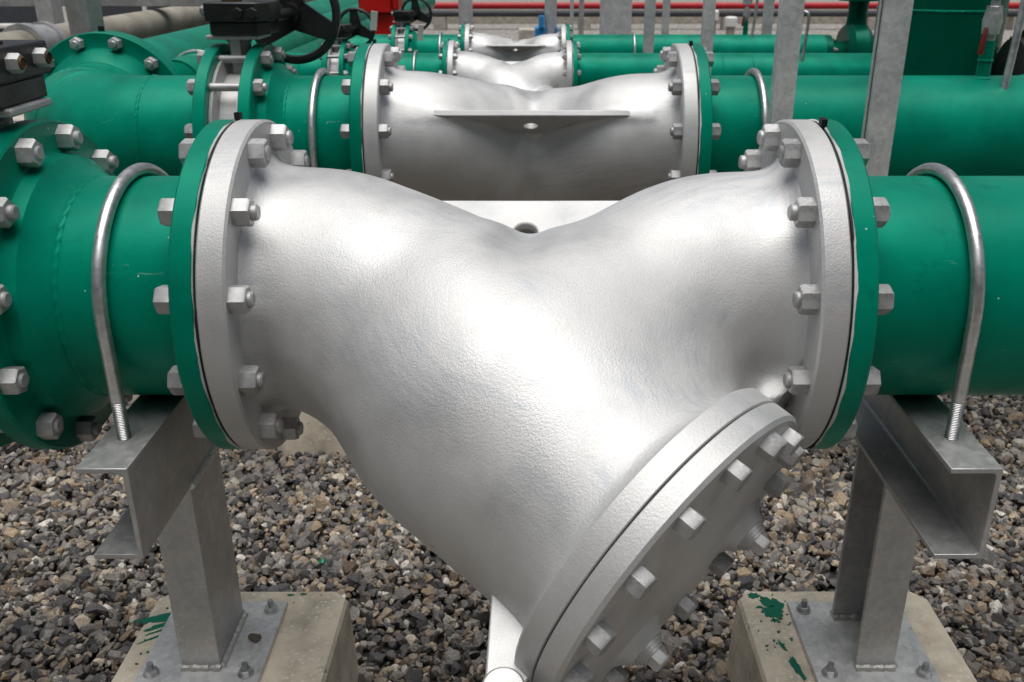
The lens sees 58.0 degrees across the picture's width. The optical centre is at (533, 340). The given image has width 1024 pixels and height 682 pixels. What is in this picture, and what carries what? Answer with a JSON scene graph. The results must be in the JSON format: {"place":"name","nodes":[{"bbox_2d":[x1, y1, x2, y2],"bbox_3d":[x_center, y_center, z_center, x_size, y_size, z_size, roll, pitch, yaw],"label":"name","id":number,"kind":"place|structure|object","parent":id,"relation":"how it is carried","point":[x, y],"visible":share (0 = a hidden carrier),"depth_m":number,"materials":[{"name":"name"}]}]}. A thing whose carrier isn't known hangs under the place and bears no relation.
{"place":"outdoors","nodes":[
{"label":"outdoors","id":0,"kind":"place"},
{"bbox_2d":[13,114,23,120],"bbox_3d":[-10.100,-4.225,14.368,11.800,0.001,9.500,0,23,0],"label":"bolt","id":1,"kind":"object","parent":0,"point":[19,118],"depth_m":10.13,"materials":[{"name":"silver metal"}]},
{"bbox_2d":[0,6,146,27],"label":"railing","id":2,"kind":"object","parent":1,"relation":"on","point":[5,25],"depth_m":14.29,"materials":[{"name":"white metal"}]},
{"bbox_2d":[0,0,314,50],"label":"lagged pipe","id":3,"kind":"object","parent":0,"point":[149,23],"visible":0.38,"depth_m":5.48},
{"bbox_2d":[0,0,216,5],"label":"frame beam","id":4,"kind":"structure","parent":3,"relation":"on","point":[120,2],"depth_m":5.86,"materials":[{"name":"metal"}]},
{"bbox_2d":[92,0,357,74],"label":"header pipe","id":5,"kind":"object","parent":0,"point":[167,47],"visible":0.11,"depth_m":4.15,"materials":[{"name":"green metal"}]},
{"bbox_2d":[24,26,229,175],"bbox_3d":[-1.454,-0.740,3.215,0.923,0.624,0.884,0,23,0],"label":"green pipe","id":6,"kind":"object","parent":5,"relation":"attached to","point":[126,101],"visible":0.52,"depth_m":2.93,"materials":[{"name":"metal"}]},
{"bbox_2d":[170,0,405,74],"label":"branch pipe","id":7,"kind":"object","parent":5,"relation":"attached to","point":[187,64],"visible":0.09,"depth_m":4.84,"materials":[{"name":"green metal"}]},
{"bbox_2d":[176,49,202,57],"bbox_3d":[-1.380,-1.121,3.793,0.230,0.148,0.014,0,23,0],"label":"pipe clamp","id":8,"kind":"object","parent":7,"relation":"attached to","point":[189,52],"visible":0.29,"depth_m":3.76,"materials":[{"name":"silver metal"}]},
{"bbox_2d":[0,395,1023,681],"bbox_3d":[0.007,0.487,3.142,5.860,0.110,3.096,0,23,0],"label":"gravel","id":9,"kind":"structure","parent":0,"point":[820,481],"depth_m":2.70,"materials":[{"name":"grey gravel"}]},
{"bbox_2d":[34,0,64,23],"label":"frame post","id":10,"kind":"object","parent":9,"relation":"on","point":[50,11],"depth_m":5.54,"materials":[{"name":"grey metal"}]},
{"bbox_2d":[64,0,104,35],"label":"frame post","id":11,"kind":"object","parent":9,"relation":"on","point":[84,16],"depth_m":4.27,"materials":[{"name":"grey metal"}]},
{"bbox_2d":[111,592,358,681],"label":"concrete plinth","id":12,"kind":"structure","parent":9,"relation":"on","point":[314,641],"depth_m":2.10,"materials":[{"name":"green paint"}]},
{"bbox_2d":[75,395,287,681],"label":"pipe support","id":13,"kind":"object","parent":12,"relation":"on","point":[164,462],"visible":0.95,"depth_m":1.87,"materials":[{"name":"silver metal"}]},
{"bbox_2d":[0,119,238,448],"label":"pipe spool","id":14,"kind":"object","parent":13,"relation":"on","point":[48,339],"visible":0.6,"depth_m":1.54,"materials":[{"name":"green paint"}]},
{"bbox_2d":[0,40,132,440],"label":"butterfly valve","id":15,"kind":"object","parent":14,"relation":"attached to","point":[25,66],"visible":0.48,"depth_m":1.58,"materials":[{"name":"silver metal"}]},
{"bbox_2d":[0,433,14,446],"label":"green pipe","id":16,"kind":"object","parent":15,"relation":"attached to","point":[5,439],"visible":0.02,"depth_m":1.75,"materials":[{"name":"metal"}]},
{"bbox_2d":[91,163,168,440],"bbox_3d":[-0.711,-0.093,1.731,0.035,0.475,0.471,0,23,0],"label":"bolt","id":17,"kind":"object","parent":14,"relation":"attached to","point":[125,178],"visible":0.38,"depth_m":1.54,"materials":[{"name":"silver metal"}]},
{"bbox_2d":[153,112,893,681],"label":"pipe strainer","id":18,"kind":"object","parent":14,"relation":"attached to","point":[573,438],"visible":1,"depth_m":1.43,"materials":[{"name":"silver metal"}]},
{"bbox_2d":[812,119,1023,448],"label":"green pipe","id":19,"kind":"object","parent":18,"relation":"attached to","point":[913,252],"visible":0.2,"depth_m":1.54,"materials":[{"name":"metal"}]},
{"bbox_2d":[248,633,261,641],"bbox_3d":[-0.617,0.656,2.046,0.029,0.018,0.022,0,23,0],"label":"stone","id":20,"kind":"object","parent":13,"relation":"on","point":[255,637],"visible":1,"depth_m":2.04,"materials":[{"name":"stone"}]},
{"bbox_2d":[278,411,345,460],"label":"concrete plinth","id":21,"kind":"structure","parent":9,"relation":"on","point":[316,436],"depth_m":3.30,"materials":[{"name":"beige concrete"}]},
{"bbox_2d":[319,559,325,564],"bbox_3d":[-0.621,0.650,2.715,0.028,0.020,0.020,0,23,0],"label":"stone","id":22,"kind":"object","parent":9,"relation":"on","point":[322,561],"visible":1,"depth_m":2.71,"materials":[{"name":"green paint"}]},
{"bbox_2d":[358,0,402,33],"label":"red column","id":23,"kind":"structure","parent":9,"relation":"on","point":[384,9],"depth_m":6.50,"materials":[{"name":"metal"}]},
{"bbox_2d":[458,0,472,33],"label":"pipe post","id":24,"kind":"object","parent":9,"relation":"on","point":[465,7],"depth_m":6.79,"materials":[{"name":"grey metal"}]},
{"bbox_2d":[535,0,559,36],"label":"bracket stand","id":25,"kind":"object","parent":9,"relation":"on","point":[550,27],"visible":0.23,"depth_m":6.89,"materials":[{"name":"blue paint"}]},
{"bbox_2d":[570,0,573,33],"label":"conduit","id":26,"kind":"object","parent":9,"relation":"on","point":[571,11],"visible":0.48,"depth_m":7.19,"materials":[{"name":"grey metal"}]},
{"bbox_2d":[579,0,583,33],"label":"conduit","id":27,"kind":"object","parent":9,"relation":"on","point":[581,16],"visible":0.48,"depth_m":7.39,"materials":[{"name":"grey metal"}]},
{"bbox_2d":[599,0,631,33],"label":"round column","id":28,"kind":"structure","parent":9,"relation":"on","point":[615,16],"depth_m":6.75,"materials":[{"name":"grey concrete"}]},
{"bbox_2d":[643,0,655,52],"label":"strut post","id":29,"kind":"object","parent":9,"relation":"on","point":[649,25],"visible":0.19,"depth_m":5.04,"materials":[{"name":"grey metal"}]},
{"bbox_2d":[661,0,670,33],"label":"strut post","id":30,"kind":"object","parent":9,"relation":"on","point":[665,17],"visible":0.18,"depth_m":6.54,"materials":[{"name":"grey metal"}]},
{"bbox_2d":[700,0,715,74],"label":"strut post","id":31,"kind":"object","parent":9,"relation":"on","point":[708,23],"visible":0.19,"depth_m":4.11,"materials":[{"name":"grey metal"}]},
{"bbox_2d":[761,0,774,33],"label":"strut post","id":32,"kind":"object","parent":9,"relation":"on","point":[767,17],"visible":0.18,"depth_m":5.97,"materials":[{"name":"grey metal"}]},
{"bbox_2d":[726,586,976,681],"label":"concrete plinth","id":33,"kind":"structure","parent":9,"relation":"on","point":[765,644],"depth_m":2.10,"materials":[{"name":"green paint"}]},
{"bbox_2d":[787,395,1002,681],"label":"pipe support","id":34,"kind":"object","parent":33,"relation":"on","point":[916,473],"visible":0.96,"depth_m":1.90,"materials":[{"name":"silver metal"}]},
{"bbox_2d":[906,163,985,440],"bbox_3d":[0.727,-0.093,1.731,0.035,0.475,0.471,0,23,0],"label":"bolt","id":35,"kind":"object","parent":34,"relation":"attached to","point":[950,179],"visible":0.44,"depth_m":1.54,"materials":[{"name":"silver metal"}]},
{"bbox_2d":[992,30,1023,74],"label":"electric motor","id":36,"kind":"object","parent":9,"relation":"on","point":[999,65],"visible":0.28,"depth_m":4.20,"materials":[{"name":"black metal"}]},
{"bbox_2d":[14,0,1019,122],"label":"ground","id":37,"kind":"structure","parent":0,"point":[510,31],"depth_m":22.44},
{"bbox_2d":[0,6,170,31],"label":"dark wall","id":38,"kind":"structure","parent":37,"relation":"on","point":[18,14],"depth_m":18.52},
{"bbox_2d":[433,17,447,29],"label":"pipe block","id":39,"kind":"structure","parent":37,"relation":"on","point":[439,23],"depth_m":21.64,"materials":[{"name":"concrete"}]},
{"bbox_2d":[425,10,1017,16],"bbox_3d":[15.500,-7.694,21.696,49.000,0.150,0.150,0,23,0],"label":"pipe","id":40,"kind":"object","parent":39,"relation":"on","point":[635,13],"visible":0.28,"depth_m":21.64,"materials":[{"name":"metal"}]},
{"bbox_2d":[433,2,1019,8],"bbox_3d":[15.500,-7.865,21.678,49.000,0.150,0.150,0,23,0],"label":"red pipe","id":41,"kind":"object","parent":40,"relation":"on","point":[637,5],"visible":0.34,"depth_m":21.61,"materials":[{"name":"metal"}]},
{"bbox_2d":[518,28,534,39],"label":"concrete block","id":42,"kind":"structure","parent":37,"relation":"on","point":[525,33],"depth_m":14.88,"materials":[{"name":"beige concrete"}]},
{"bbox_2d":[577,17,590,29],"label":"pipe block","id":43,"kind":"structure","parent":37,"relation":"on","point":[587,23],"depth_m":21.65,"materials":[{"name":"concrete"}]},
{"bbox_2d":[714,10,718,33],"bbox_3d":[2.940,-5.092,15.251,0.200,0.700,0.200,0,23,0],"label":"vent stub","id":44,"kind":"object","parent":37,"relation":"on","point":[716,15],"visible":0.25,"depth_m":15.10,"materials":[{"name":"white plastic"}]},
{"bbox_2d":[720,17,735,29],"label":"pipe block","id":45,"kind":"structure","parent":37,"relation":"on","point":[722,24],"depth_m":21.73,"materials":[{"name":"concrete"}]},
{"bbox_2d":[725,16,736,33],"bbox_3d":[3.250,-5.000,15.289,0.200,0.700,0.200,0,23,0],"label":"vent stub","id":46,"kind":"object","parent":37,"relation":"on","point":[730,23],"visible":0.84,"depth_m":15.13,"materials":[{"name":"white plastic"}]},
{"bbox_2d":[867,17,875,29],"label":"pipe block","id":47,"kind":"structure","parent":37,"relation":"on","point":[871,23],"depth_m":21.64,"materials":[{"name":"concrete"}]},
{"bbox_2d":[1004,17,1023,29],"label":"pipe block","id":48,"kind":"structure","parent":37,"relation":"on","point":[1010,23],"depth_m":21.78,"materials":[{"name":"concrete"}]},
{"bbox_2d":[411,17,846,23],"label":"kerb wall","id":49,"kind":"structure","parent":0,"point":[635,20],"depth_m":23.51,"materials":[{"name":"concrete"}]},
{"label":"gravel","id":50,"kind":"object","parent":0,"visible":0},
{"bbox_2d":[871,0,1009,74],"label":"green vessel","id":51,"kind":"object","parent":50,"relation":"on","point":[944,37],"visible":0.26,"depth_m":4.24,"materials":[{"name":"metal"}]},
{"bbox_3d":[-0.700,-0.194,3.294,0.260,0.642,0.640,0,23,0],"label":"pipe support","id":52,"kind":"object","parent":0,"visible":0},
{"bbox_2d":[237,43,371,173],"bbox_3d":[-0.707,-0.677,3.091,0.376,0.606,0.606,0,23,0],"label":"pipe spool","id":53,"kind":"object","parent":52,"relation":"on","point":[284,99],"visible":0.38,"depth_m":2.89,"materials":[{"name":"green paint"}]},
{"bbox_2d":[184,0,340,137],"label":"butterfly valve","id":54,"kind":"object","parent":53,"relation":"attached to","point":[238,26],"visible":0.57,"depth_m":2.90,"materials":[{"name":"black metal"}]},
{"bbox_2d":[308,68,330,167],"bbox_3d":[-0.690,-0.667,3.095,0.035,0.475,0.471,0,23,0],"label":"bolt","id":55,"kind":"object","parent":53,"relation":"attached to","point":[319,74],"visible":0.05,"depth_m":2.88,"materials":[{"name":"silver metal"}]},
{"bbox_2d":[340,39,720,233],"bbox_3d":[-0.008,-0.644,3.316,1.162,0.867,0.998,0,23,0],"label":"pipe strainer","id":56,"kind":"object","parent":53,"relation":"attached to","point":[442,137],"visible":0.65,"depth_m":2.92,"materials":[{"name":"silver metal"}]},
{"bbox_2d":[691,43,1023,175],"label":"green pipe","id":57,"kind":"object","parent":56,"relation":"attached to","point":[964,125],"visible":0.38,"depth_m":2.90,"materials":[{"name":"metal"}]},
{"bbox_2d":[973,0,1023,89],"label":"gauge valve","id":58,"kind":"object","parent":57,"relation":"attached to","point":[992,20],"visible":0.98,"depth_m":2.91,"materials":[{"name":"green paint"}]},
{"bbox_3d":[-0.575,-0.854,4.752,0.260,0.726,0.400,0,23,0],"label":"pipe support","id":59,"kind":"object","parent":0,"visible":0},
{"bbox_2d":[338,40,448,74],"bbox_3d":[-0.669,-1.299,4.565,0.514,0.356,0.356,0,23,0],"label":"pipe spool","id":60,"kind":"object","parent":59,"relation":"on","point":[428,62],"visible":0.2,"depth_m":4.45,"materials":[{"name":"green paint"}]},
{"bbox_2d":[319,7,375,74],"bbox_3d":[-0.904,-1.370,4.535,0.242,0.493,0.337,0,23,0],"label":"butterfly valve","id":61,"kind":"object","parent":60,"relation":"attached to","point":[354,27],"visible":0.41,"depth_m":4.50,"materials":[{"name":"black metal"}]},
{"bbox_2d":[285,0,435,74],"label":"green pipe","id":62,"kind":"object","parent":61,"relation":"attached to","point":[311,68],"visible":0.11,"depth_m":4.96,"materials":[{"name":"metal"}]},
{"bbox_2d":[370,11,377,30],"bbox_3d":[-0.780,-1.566,4.517,0.032,0.090,0.004,6,32,-7],"label":"paper tag","id":63,"kind":"object","parent":61,"relation":"attached to","point":[373,21],"visible":1,"depth_m":4.52,"materials":[{"name":"white plastic"}]},
{"bbox_2d":[412,50,417,70],"bbox_3d":[-0.575,-1.293,4.567,0.020,0.279,0.276,0,23,0],"label":"bolt","id":64,"kind":"object","parent":60,"relation":"attached to","point":[414,58],"visible":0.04,"depth_m":4.44,"materials":[{"name":"silver metal"}]},
{"bbox_2d":[438,39,580,90],"bbox_3d":[-0.112,-1.191,4.485,0.682,0.506,0.588,0,23,0],"label":"pipe strainer","id":65,"kind":"object","parent":60,"relation":"attached to","point":[545,71],"visible":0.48,"depth_m":4.42,"materials":[{"name":"silver metal"}]},
{"bbox_2d":[572,40,871,86],"bbox_3d":[0.994,-1.299,4.565,1.612,0.356,0.356,0,23,0],"label":"green pipe","id":66,"kind":"object","parent":65,"relation":"attached to","point":[592,67],"visible":0.38,"depth_m":4.45,"materials":[{"name":"metal"}]},
{"bbox_2d":[801,10,809,61],"bbox_3d":[1.280,-1.464,4.449,0.085,0.246,0.055,14,26,29],"label":"gauge valve","id":67,"kind":"object","parent":66,"relation":"attached to","point":[806,34],"visible":0.43,"depth_m":4.42,"materials":[{"name":"green paint"}]},
{"bbox_3d":[-0.555,-1.285,5.775,0.260,0.726,0.400,0,23,0],"label":"pipe support","id":68,"kind":"object","parent":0,"visible":0},
{"bbox_2d":[404,24,464,52],"bbox_3d":[-0.581,-1.730,5.588,0.350,0.356,0.356,0,23,0],"label":"pipe spool","id":69,"kind":"object","parent":68,"relation":"on","point":[428,43],"visible":0.3,"depth_m":5.47,"materials":[{"name":"green paint"}]},
{"bbox_2d":[388,0,431,52],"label":"butterfly valve","id":70,"kind":"object","parent":69,"relation":"attached to","point":[403,18],"visible":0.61,"depth_m":5.49,"materials":[{"name":"black metal"}]},
{"bbox_2d":[348,24,398,48],"bbox_3d":[-1.017,-1.730,5.588,0.407,0.356,0.356,0,23,0],"label":"green pipe","id":71,"kind":"object","parent":70,"relation":"attached to","point":[359,40],"visible":0.18,"depth_m":5.48,"materials":[{"name":"metal"}]},
{"bbox_2d":[417,24,423,40],"bbox_3d":[-0.660,-1.804,5.404,0.032,0.090,0.004,6,32,-7],"label":"paper tag","id":72,"kind":"object","parent":70,"relation":"hanging from","point":[420,32],"visible":1,"depth_m":5.40,"materials":[{"name":"grey paper"}]},
{"bbox_2d":[438,32,442,52],"bbox_3d":[-0.555,-1.724,5.590,0.020,0.279,0.276,0,23,0],"label":"bolt","id":73,"kind":"object","parent":69,"relation":"attached to","point":[439,42],"visible":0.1,"depth_m":5.46,"materials":[{"name":"silver metal"}]},
{"bbox_2d":[457,23,572,60],"bbox_3d":[-0.106,-1.710,5.721,0.682,0.509,0.586,0,23,0],"label":"pipe strainer","id":74,"kind":"object","parent":69,"relation":"attached to","point":[500,48],"visible":0.3,"depth_m":5.48,"materials":[{"name":"silver metal"}]},
{"bbox_2d":[566,24,826,52],"bbox_3d":[0.967,-1.730,5.588,1.546,0.356,0.356,0,23,0],"label":"green pipe","id":75,"kind":"object","parent":74,"relation":"attached to","point":[722,43],"visible":0.23,"depth_m":5.48,"materials":[{"name":"metal"}]},
{"bbox_2d":[632,32,635,52],"bbox_3d":[0.600,-1.724,5.590,0.020,0.279,0.276,0,23,0],"label":"bolt","id":76,"kind":"object","parent":75,"relation":"attached to","point":[634,37],"visible":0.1,"depth_m":5.46,"materials":[{"name":"silver metal"}]},
{"bbox_2d":[741,0,758,37],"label":"gauge valve","id":77,"kind":"object","parent":75,"relation":"attached to","point":[746,16],"visible":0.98,"depth_m":5.48,"materials":[{"name":"green paint"}]},
{"bbox_2d":[825,0,877,52],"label":"water pump","id":78,"kind":"object","parent":75,"relation":"attached to","point":[855,34],"visible":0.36,"depth_m":5.45,"materials":[{"name":"green metal"}]},
{"bbox_3d":[0.727,-0.194,3.294,0.260,0.642,0.640,0,23,0],"label":"pipe support","id":79,"kind":"object","parent":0,"visible":0},
{"bbox_2d":[745,68,768,126],"bbox_3d":[0.722,-0.667,3.095,0.035,0.475,0.471,0,23,0],"label":"bolt","id":80,"kind":"object","parent":79,"relation":"on","point":[757,74],"visible":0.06,"depth_m":2.89,"materials":[{"name":"silver metal"}]},
{"bbox_2d":[767,0,804,123],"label":"strut post","id":81,"kind":"object","parent":79,"relation":"on","point":[786,54],"depth_m":2.69,"materials":[{"name":"grey metal"}]},
{"bbox_2d":[861,0,913,175],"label":"strut post","id":82,"kind":"object","parent":79,"relation":"on","point":[887,63],"depth_m":2.70,"materials":[{"name":"grey metal"}]}
]}

